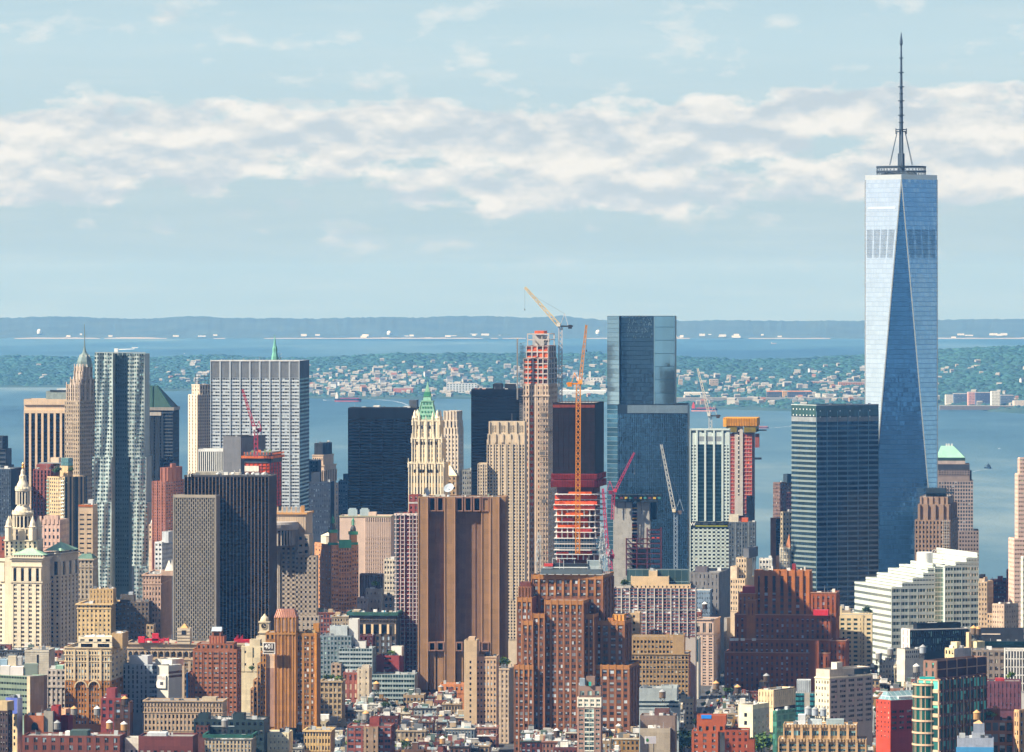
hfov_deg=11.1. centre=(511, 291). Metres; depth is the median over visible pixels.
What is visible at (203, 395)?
window
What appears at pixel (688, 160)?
sky
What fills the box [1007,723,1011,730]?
window
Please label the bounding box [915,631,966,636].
window
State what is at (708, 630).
stone building
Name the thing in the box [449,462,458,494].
hip roof building
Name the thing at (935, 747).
window
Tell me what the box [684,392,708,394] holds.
warehouse
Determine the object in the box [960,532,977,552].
window
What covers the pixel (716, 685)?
water tank
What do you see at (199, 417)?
deco tower
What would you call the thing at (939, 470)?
window
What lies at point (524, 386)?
window
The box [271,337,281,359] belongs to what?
copper spire
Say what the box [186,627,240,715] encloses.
apartment tower
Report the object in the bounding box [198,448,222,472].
fin block
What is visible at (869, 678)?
window
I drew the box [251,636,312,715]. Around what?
window
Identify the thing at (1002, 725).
window
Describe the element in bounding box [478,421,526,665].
stepped tower
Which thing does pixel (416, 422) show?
window
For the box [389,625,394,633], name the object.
window
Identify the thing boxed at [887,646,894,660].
water tank
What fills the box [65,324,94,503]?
spire tower
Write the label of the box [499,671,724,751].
ground
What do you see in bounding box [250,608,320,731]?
brick tower
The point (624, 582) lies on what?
tree
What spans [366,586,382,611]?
loft
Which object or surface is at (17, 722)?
mural building
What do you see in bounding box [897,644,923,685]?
long block
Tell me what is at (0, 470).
window
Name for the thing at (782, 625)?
window
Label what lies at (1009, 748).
window
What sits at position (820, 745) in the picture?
window
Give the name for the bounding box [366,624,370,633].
window
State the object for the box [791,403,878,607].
glass tower
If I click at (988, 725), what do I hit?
window
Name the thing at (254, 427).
tower crane
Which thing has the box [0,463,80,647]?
municipal tower
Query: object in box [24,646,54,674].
stone block
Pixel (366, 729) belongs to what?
window
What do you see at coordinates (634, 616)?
stone block
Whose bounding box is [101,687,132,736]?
brick house
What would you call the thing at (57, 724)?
water tank
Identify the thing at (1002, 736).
window
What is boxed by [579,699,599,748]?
window
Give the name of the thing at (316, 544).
window
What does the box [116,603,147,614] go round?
window
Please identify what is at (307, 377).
window
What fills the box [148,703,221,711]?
window
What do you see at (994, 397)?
apartment tower
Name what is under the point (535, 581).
window
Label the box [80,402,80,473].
window
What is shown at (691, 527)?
window
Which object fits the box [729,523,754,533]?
window
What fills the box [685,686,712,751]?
pavement
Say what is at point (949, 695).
glass brick tower
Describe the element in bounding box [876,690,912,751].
red building
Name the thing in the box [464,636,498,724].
tan tower
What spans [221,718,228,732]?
water tank
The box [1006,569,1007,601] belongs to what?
brick block
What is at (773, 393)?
warehouse
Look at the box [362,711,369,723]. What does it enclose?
water tank
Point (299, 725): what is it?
water tank
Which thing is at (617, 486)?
tower crane
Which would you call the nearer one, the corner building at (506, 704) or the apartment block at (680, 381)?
the corner building at (506, 704)
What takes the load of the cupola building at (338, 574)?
on the ground
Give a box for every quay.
[677,397,863,402]
[939,405,1013,409]
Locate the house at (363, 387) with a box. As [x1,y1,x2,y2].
[360,385,366,391]
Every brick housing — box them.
[807,381,833,383]
[838,382,864,385]
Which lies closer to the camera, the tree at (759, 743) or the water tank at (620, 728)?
the tree at (759, 743)
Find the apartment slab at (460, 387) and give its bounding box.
[446,383,476,392]
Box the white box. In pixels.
[125,736,137,751]
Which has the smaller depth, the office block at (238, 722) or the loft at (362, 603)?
the office block at (238, 722)
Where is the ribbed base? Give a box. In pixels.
[360,573,383,596]
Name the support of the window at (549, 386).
in the unfinished tower at (539, 393)
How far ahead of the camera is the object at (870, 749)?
3400.28 m
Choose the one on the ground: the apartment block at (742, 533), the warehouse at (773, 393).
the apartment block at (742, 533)
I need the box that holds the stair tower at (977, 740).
[956,720,993,751]
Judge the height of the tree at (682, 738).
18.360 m
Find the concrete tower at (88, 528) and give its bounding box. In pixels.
[78,499,97,556]
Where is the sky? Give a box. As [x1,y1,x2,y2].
[0,0,1023,320]
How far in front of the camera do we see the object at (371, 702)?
3776.54 m
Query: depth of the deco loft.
3304.08 m
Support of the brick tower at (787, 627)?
on the ground
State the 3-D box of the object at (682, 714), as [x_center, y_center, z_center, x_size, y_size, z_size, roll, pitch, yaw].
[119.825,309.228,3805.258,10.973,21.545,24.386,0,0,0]
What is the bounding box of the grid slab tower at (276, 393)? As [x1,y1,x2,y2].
[210,358,308,510]
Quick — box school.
[709,379,717,385]
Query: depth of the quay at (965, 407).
14324.38 m
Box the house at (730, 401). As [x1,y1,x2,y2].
[727,398,736,404]
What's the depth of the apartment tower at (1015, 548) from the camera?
4002.03 m
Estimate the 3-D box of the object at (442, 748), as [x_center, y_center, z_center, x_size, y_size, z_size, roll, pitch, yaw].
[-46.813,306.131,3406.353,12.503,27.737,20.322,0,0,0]
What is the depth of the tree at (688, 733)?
3475.71 m
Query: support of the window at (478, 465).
in the stepped tower at (502, 470)
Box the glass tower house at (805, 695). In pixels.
[796,679,814,721]
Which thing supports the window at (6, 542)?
in the municipal tower at (39, 596)
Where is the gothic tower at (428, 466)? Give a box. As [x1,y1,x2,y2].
[407,381,448,511]
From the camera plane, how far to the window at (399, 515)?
3990.64 m
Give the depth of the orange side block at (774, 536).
5181.97 m
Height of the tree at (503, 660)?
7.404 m
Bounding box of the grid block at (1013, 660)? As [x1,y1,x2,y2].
[1004,648,1023,708]
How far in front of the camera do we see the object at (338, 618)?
4356.66 m
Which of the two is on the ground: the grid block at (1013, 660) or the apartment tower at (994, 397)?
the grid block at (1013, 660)
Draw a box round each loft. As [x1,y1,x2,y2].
[202,731,257,751]
[302,725,335,751]
[321,674,345,720]
[343,669,356,706]
[347,716,394,751]
[357,595,368,611]
[357,664,371,700]
[360,633,375,645]
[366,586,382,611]
[738,701,768,751]
[773,706,794,751]
[778,714,866,751]
[839,606,872,665]
[971,646,1003,678]
[985,706,1012,751]
[1014,709,1023,751]
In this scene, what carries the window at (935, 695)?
in the glass brick tower at (949, 695)
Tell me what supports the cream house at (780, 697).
on the ground
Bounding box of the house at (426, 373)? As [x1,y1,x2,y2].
[423,371,429,376]
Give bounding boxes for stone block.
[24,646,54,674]
[628,610,640,633]
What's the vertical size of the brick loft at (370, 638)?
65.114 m
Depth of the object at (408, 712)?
3754.26 m
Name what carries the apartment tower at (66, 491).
on the ground
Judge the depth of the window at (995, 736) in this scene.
3240.41 m
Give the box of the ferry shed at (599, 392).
[559,390,605,394]
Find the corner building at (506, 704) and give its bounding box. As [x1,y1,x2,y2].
[499,664,513,743]
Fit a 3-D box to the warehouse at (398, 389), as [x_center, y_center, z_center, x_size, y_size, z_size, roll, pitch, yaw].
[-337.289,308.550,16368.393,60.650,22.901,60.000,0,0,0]
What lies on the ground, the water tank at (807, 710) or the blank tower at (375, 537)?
the blank tower at (375, 537)
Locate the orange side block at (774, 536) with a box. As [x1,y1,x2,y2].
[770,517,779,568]
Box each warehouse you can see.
[22,729,125,751]
[138,730,197,751]
[393,388,412,392]
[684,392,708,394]
[766,391,781,396]
[787,391,811,396]
[1012,400,1023,405]
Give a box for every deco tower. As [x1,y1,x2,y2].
[188,374,209,473]
[443,410,463,494]
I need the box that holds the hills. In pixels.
[0,315,1023,338]
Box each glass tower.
[607,315,689,582]
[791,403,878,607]
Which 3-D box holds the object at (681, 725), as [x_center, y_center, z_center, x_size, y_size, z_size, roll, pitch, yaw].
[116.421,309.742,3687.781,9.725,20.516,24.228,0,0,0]
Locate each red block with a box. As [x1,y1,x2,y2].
[0,534,4,557]
[376,646,403,671]
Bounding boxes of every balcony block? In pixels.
[331,644,375,676]
[372,670,417,704]
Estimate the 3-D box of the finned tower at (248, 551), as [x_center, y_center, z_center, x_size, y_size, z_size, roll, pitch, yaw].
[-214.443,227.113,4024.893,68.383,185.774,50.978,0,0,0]
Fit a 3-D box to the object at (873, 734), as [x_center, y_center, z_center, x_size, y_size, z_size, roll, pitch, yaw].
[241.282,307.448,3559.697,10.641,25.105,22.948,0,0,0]
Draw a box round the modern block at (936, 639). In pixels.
[901,622,967,659]
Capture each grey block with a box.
[690,566,729,672]
[724,617,729,681]
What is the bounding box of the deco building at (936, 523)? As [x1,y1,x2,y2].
[915,487,957,560]
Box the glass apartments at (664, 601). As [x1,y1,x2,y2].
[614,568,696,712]
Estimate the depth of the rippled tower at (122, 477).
4511.01 m
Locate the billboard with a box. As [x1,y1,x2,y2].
[645,736,655,751]
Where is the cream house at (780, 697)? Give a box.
[758,686,795,731]
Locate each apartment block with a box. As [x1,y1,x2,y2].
[123,655,156,735]
[462,468,470,494]
[678,379,682,384]
[692,714,754,751]
[729,514,755,575]
[945,395,952,404]
[953,393,966,402]
[967,392,974,404]
[975,392,989,404]
[1000,395,1013,403]
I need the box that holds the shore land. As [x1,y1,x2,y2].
[0,358,1023,413]
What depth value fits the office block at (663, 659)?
3932.03 m
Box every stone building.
[39,515,68,556]
[47,663,64,707]
[78,554,98,601]
[241,639,262,712]
[384,557,393,593]
[697,616,720,685]
[697,635,700,698]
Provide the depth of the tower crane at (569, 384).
3813.29 m
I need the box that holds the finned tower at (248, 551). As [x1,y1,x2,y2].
[184,469,276,640]
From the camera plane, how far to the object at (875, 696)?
3642.77 m
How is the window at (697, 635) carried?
in the stone building at (708, 630)
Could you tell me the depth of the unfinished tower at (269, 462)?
4387.75 m
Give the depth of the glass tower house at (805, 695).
3461.01 m
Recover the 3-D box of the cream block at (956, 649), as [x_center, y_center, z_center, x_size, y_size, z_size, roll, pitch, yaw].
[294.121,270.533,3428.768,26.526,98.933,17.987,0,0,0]
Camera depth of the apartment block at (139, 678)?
3492.80 m
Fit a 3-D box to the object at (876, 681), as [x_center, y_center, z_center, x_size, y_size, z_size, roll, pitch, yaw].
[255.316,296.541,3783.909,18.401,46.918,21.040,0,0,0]
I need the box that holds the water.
[0,339,1023,579]
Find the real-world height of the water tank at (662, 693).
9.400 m
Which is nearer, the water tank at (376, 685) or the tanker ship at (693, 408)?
the water tank at (376, 685)
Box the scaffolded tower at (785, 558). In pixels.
[779,534,791,568]
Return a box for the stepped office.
[854,547,978,674]
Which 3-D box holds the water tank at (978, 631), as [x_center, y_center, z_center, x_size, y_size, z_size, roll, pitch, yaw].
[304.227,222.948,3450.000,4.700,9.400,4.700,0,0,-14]
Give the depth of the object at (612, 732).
3534.14 m
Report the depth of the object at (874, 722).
3573.19 m
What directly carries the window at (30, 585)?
in the municipal tower at (39, 596)
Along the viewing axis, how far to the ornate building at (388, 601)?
4075.30 m
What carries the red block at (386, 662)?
on the ground
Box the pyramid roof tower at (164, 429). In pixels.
[132,385,179,591]
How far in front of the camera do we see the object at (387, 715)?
3645.73 m
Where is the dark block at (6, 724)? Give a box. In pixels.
[0,700,13,751]
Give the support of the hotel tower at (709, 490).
on the ground
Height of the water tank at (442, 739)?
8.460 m
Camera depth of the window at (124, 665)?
3492.62 m
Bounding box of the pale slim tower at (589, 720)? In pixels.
[577,676,602,751]
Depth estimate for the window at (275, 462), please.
4411.85 m
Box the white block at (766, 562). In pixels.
[759,556,772,568]
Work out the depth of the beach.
36462.48 m
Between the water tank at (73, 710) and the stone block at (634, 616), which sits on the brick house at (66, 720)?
the water tank at (73, 710)
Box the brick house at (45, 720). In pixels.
[24,704,60,733]
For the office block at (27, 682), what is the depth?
3429.97 m
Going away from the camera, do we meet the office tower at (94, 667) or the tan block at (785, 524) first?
the office tower at (94, 667)
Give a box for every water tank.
[53,720,60,731]
[70,706,77,719]
[93,706,100,720]
[106,720,112,731]
[120,721,127,735]
[121,696,127,710]
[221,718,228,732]
[296,722,301,733]
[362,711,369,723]
[373,681,379,694]
[376,705,382,713]
[436,704,441,715]
[438,685,443,691]
[439,736,444,744]
[553,728,559,740]
[617,725,622,737]
[659,689,665,702]
[702,602,706,612]
[712,681,719,693]
[734,684,741,697]
[758,679,763,688]
[763,673,769,686]
[804,706,811,719]
[811,706,819,718]
[820,707,826,720]
[876,650,882,664]
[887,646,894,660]
[912,663,920,677]
[918,644,925,658]
[970,625,976,639]
[973,710,980,721]
[974,626,981,640]
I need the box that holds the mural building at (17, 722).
[6,694,22,751]
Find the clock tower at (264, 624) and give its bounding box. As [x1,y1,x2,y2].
[256,614,270,643]
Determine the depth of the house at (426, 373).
18075.31 m
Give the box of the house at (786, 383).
[782,381,790,386]
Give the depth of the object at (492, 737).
3572.88 m
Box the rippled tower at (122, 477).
[92,347,151,599]
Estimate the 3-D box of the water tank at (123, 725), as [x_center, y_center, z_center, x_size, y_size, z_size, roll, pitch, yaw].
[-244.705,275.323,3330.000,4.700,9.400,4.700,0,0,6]
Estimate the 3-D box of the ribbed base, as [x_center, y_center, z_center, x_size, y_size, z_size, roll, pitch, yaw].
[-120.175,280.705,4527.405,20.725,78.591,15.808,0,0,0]
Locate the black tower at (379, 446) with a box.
[348,400,418,514]
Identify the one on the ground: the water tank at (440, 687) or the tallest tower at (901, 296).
the tallest tower at (901, 296)
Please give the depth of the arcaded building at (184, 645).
3729.03 m
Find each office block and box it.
[0,656,46,734]
[155,531,172,639]
[155,658,183,697]
[194,712,268,751]
[632,632,690,696]
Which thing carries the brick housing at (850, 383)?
on the shore land
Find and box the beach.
[14,337,1023,338]
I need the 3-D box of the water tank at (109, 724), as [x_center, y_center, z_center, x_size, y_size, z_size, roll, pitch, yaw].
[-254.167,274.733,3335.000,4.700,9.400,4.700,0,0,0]
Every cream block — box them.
[730,546,757,636]
[945,632,984,657]
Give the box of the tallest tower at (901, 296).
[865,33,937,571]
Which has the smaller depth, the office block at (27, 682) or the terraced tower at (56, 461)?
the office block at (27, 682)
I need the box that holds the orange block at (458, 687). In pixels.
[440,680,463,709]
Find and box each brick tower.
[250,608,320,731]
[514,523,639,751]
[724,564,848,720]
[773,474,791,517]
[912,656,986,751]
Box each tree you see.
[499,657,508,666]
[620,578,628,584]
[677,724,691,751]
[679,728,690,751]
[679,732,691,751]
[754,733,766,751]
[755,730,772,751]
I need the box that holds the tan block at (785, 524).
[780,509,791,546]
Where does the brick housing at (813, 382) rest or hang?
on the shore land
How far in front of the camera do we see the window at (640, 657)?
3931.65 m
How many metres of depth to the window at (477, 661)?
3665.60 m
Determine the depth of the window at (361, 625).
3962.49 m
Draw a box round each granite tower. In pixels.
[33,464,58,521]
[938,444,978,560]
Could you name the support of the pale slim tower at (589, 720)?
on the ground
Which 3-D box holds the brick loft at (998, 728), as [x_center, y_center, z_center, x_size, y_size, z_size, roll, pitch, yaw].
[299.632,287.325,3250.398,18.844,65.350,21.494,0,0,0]
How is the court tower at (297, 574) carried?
on the ground
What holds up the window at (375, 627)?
in the ornate building at (383, 626)
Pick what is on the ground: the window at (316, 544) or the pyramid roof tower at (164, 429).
the pyramid roof tower at (164, 429)
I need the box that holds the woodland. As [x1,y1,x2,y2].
[0,345,1023,408]
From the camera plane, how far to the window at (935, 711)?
3206.57 m
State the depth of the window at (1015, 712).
3233.30 m
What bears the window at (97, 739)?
in the brick warehouse at (80, 740)
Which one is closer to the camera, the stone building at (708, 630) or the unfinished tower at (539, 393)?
the stone building at (708, 630)
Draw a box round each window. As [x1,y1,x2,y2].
[0,470,9,509]
[1,584,1,641]
[6,542,76,645]
[14,584,38,645]
[21,568,23,580]
[36,568,38,581]
[48,477,84,515]
[54,562,57,574]
[65,402,78,475]
[66,682,108,723]
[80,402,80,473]
[81,644,92,646]
[92,353,146,597]
[96,738,116,742]
[98,644,108,646]
[112,648,124,692]
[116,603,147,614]
[124,665,146,688]
[144,576,159,605]
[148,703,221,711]
[153,481,183,538]
[180,498,213,638]
[184,662,191,689]
[189,395,189,473]
[189,653,235,697]
[203,395,209,427]
[211,378,298,499]
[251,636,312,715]
[271,462,280,492]
[282,548,315,615]
[300,377,308,510]
[309,484,329,501]
[316,544,329,606]
[321,637,349,647]
[321,683,340,708]
[339,546,357,613]
[360,624,362,633]
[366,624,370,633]
[366,729,374,751]
[369,539,389,560]
[373,624,378,633]
[381,625,386,633]
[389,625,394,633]
[399,515,417,634]
[409,422,442,493]
[477,661,495,679]
[478,465,486,494]
[488,445,523,615]
[516,580,621,731]
[524,386,547,554]
[549,386,552,562]
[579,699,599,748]
[614,588,694,619]
[632,586,688,587]
[632,656,687,696]
[691,445,728,519]
[691,527,728,532]
[697,635,714,681]
[727,597,843,691]
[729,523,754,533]
[731,434,751,504]
[779,744,864,751]
[816,680,825,720]
[831,677,870,690]
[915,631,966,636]
[926,663,985,685]
[933,681,937,688]
[933,693,937,701]
[933,705,937,713]
[933,717,937,725]
[933,729,937,737]
[933,741,937,749]
[939,470,972,505]
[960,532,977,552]
[985,652,1003,655]
[986,723,990,730]
[993,723,997,730]
[993,734,997,741]
[1000,723,1004,730]
[1000,734,1004,741]
[1000,746,1004,751]
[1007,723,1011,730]
[1007,734,1011,741]
[1007,746,1011,751]
[1010,459,1023,606]
[1015,712,1017,751]
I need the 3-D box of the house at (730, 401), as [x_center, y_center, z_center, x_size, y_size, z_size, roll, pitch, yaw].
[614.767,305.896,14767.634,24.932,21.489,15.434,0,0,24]
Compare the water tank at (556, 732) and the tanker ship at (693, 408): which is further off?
the tanker ship at (693, 408)
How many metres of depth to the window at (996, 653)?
3400.07 m
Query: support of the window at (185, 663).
in the arcaded building at (184, 645)
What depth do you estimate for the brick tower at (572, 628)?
3577.29 m
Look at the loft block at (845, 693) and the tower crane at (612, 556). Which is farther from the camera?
the tower crane at (612, 556)
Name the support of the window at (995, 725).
in the brick loft at (998, 728)
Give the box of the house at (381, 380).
[379,378,385,383]
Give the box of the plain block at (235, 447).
[223,432,265,472]
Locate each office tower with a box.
[0,436,13,466]
[24,388,65,509]
[64,630,127,731]
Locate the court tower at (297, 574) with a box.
[277,506,319,631]
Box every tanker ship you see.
[334,392,360,401]
[691,402,717,410]
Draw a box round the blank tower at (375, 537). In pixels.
[339,508,393,596]
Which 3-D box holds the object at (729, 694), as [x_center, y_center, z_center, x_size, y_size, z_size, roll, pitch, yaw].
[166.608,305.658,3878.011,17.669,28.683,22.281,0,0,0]
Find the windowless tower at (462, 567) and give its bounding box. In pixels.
[418,483,507,698]
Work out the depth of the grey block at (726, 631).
4330.71 m
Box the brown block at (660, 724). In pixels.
[640,708,676,751]
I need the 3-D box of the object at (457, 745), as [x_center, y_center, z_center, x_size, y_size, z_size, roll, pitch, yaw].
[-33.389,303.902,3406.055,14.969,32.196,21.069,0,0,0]
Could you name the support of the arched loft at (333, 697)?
on the ground
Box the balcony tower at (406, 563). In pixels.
[394,494,420,671]
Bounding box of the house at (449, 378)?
[446,376,452,382]
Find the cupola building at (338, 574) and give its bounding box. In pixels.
[314,516,358,613]
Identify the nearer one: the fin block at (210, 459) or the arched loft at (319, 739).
the arched loft at (319, 739)
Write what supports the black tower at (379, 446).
on the ground
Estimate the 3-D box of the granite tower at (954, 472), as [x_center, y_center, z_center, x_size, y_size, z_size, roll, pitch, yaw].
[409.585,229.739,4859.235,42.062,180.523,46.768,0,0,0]
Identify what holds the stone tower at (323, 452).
on the ground
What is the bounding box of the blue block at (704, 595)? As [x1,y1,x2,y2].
[697,587,711,616]
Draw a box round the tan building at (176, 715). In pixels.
[143,696,227,732]
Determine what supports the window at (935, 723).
in the glass brick tower at (949, 695)
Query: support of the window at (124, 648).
in the office tower at (94, 667)
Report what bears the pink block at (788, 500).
on the ground
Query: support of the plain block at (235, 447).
on the ground
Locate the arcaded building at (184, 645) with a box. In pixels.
[127,624,249,697]
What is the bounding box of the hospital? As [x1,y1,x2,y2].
[587,377,602,381]
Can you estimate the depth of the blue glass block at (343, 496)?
4960.30 m
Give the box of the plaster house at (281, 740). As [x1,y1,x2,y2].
[267,726,292,751]
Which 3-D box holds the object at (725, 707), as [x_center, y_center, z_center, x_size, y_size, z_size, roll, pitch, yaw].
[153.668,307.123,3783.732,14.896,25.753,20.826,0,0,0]
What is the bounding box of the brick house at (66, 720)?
[61,708,72,731]
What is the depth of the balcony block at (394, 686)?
3876.18 m
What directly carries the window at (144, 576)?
in the ornate building at (157, 588)
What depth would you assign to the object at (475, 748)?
3418.33 m
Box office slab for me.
[0,466,24,535]
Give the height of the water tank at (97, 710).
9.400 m
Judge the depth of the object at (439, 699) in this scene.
3800.70 m
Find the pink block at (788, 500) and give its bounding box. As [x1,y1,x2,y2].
[786,492,791,510]
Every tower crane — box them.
[241,389,261,457]
[524,286,572,401]
[566,325,587,553]
[602,488,614,569]
[607,452,634,519]
[660,444,683,568]
[697,368,720,428]
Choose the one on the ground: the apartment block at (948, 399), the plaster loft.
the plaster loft
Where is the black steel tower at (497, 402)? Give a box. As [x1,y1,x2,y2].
[471,383,521,494]
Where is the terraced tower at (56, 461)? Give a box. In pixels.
[39,457,60,475]
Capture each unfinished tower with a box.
[241,449,284,510]
[517,331,557,580]
[551,399,607,562]
[723,417,766,520]
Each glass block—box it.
[320,618,366,678]
[338,474,347,541]
[976,628,1023,647]
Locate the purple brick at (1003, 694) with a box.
[987,677,1020,751]
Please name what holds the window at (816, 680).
in the loft block at (845, 693)
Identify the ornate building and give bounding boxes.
[142,561,172,640]
[149,520,151,570]
[346,608,401,654]
[383,593,393,611]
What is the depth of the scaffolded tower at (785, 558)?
4521.50 m
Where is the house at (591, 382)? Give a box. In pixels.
[587,381,595,384]
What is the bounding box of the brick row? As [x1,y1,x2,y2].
[990,576,1005,602]
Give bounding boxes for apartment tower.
[46,458,86,550]
[152,463,183,569]
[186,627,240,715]
[990,391,999,404]
[1008,457,1023,627]
[1021,556,1023,627]
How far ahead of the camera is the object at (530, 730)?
3539.49 m
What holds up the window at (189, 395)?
in the deco tower at (199, 417)
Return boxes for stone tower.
[312,439,337,541]
[978,574,992,627]
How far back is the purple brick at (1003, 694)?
3290.49 m
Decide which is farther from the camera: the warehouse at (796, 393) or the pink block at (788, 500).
the warehouse at (796, 393)
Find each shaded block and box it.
[116,592,155,640]
[309,459,320,481]
[309,472,333,554]
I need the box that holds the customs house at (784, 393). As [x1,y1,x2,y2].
[782,390,786,396]
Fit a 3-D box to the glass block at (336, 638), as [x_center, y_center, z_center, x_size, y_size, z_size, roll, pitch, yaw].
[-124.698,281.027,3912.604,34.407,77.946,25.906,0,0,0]
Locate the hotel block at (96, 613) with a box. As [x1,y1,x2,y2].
[75,585,119,641]
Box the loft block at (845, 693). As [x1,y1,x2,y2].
[814,662,872,746]
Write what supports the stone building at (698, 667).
on the ground
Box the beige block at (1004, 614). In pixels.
[992,600,1017,627]
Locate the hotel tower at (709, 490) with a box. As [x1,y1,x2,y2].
[690,428,729,571]
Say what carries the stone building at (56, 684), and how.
on the ground
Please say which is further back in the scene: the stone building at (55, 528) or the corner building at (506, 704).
the stone building at (55, 528)
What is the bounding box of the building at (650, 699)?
[639,684,680,751]
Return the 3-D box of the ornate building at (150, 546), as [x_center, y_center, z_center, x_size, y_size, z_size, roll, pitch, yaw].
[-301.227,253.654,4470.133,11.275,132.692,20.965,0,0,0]
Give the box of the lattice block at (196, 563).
[173,494,219,640]
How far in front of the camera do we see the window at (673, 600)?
4012.13 m
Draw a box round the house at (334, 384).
[330,382,337,387]
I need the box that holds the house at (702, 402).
[700,399,705,404]
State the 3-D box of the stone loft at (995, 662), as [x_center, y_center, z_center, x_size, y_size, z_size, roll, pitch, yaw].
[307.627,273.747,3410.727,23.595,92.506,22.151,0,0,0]
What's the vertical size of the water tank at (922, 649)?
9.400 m
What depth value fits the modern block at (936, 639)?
3968.56 m
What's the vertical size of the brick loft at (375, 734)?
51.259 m
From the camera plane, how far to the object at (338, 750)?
3422.42 m
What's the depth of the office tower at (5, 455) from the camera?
4900.56 m

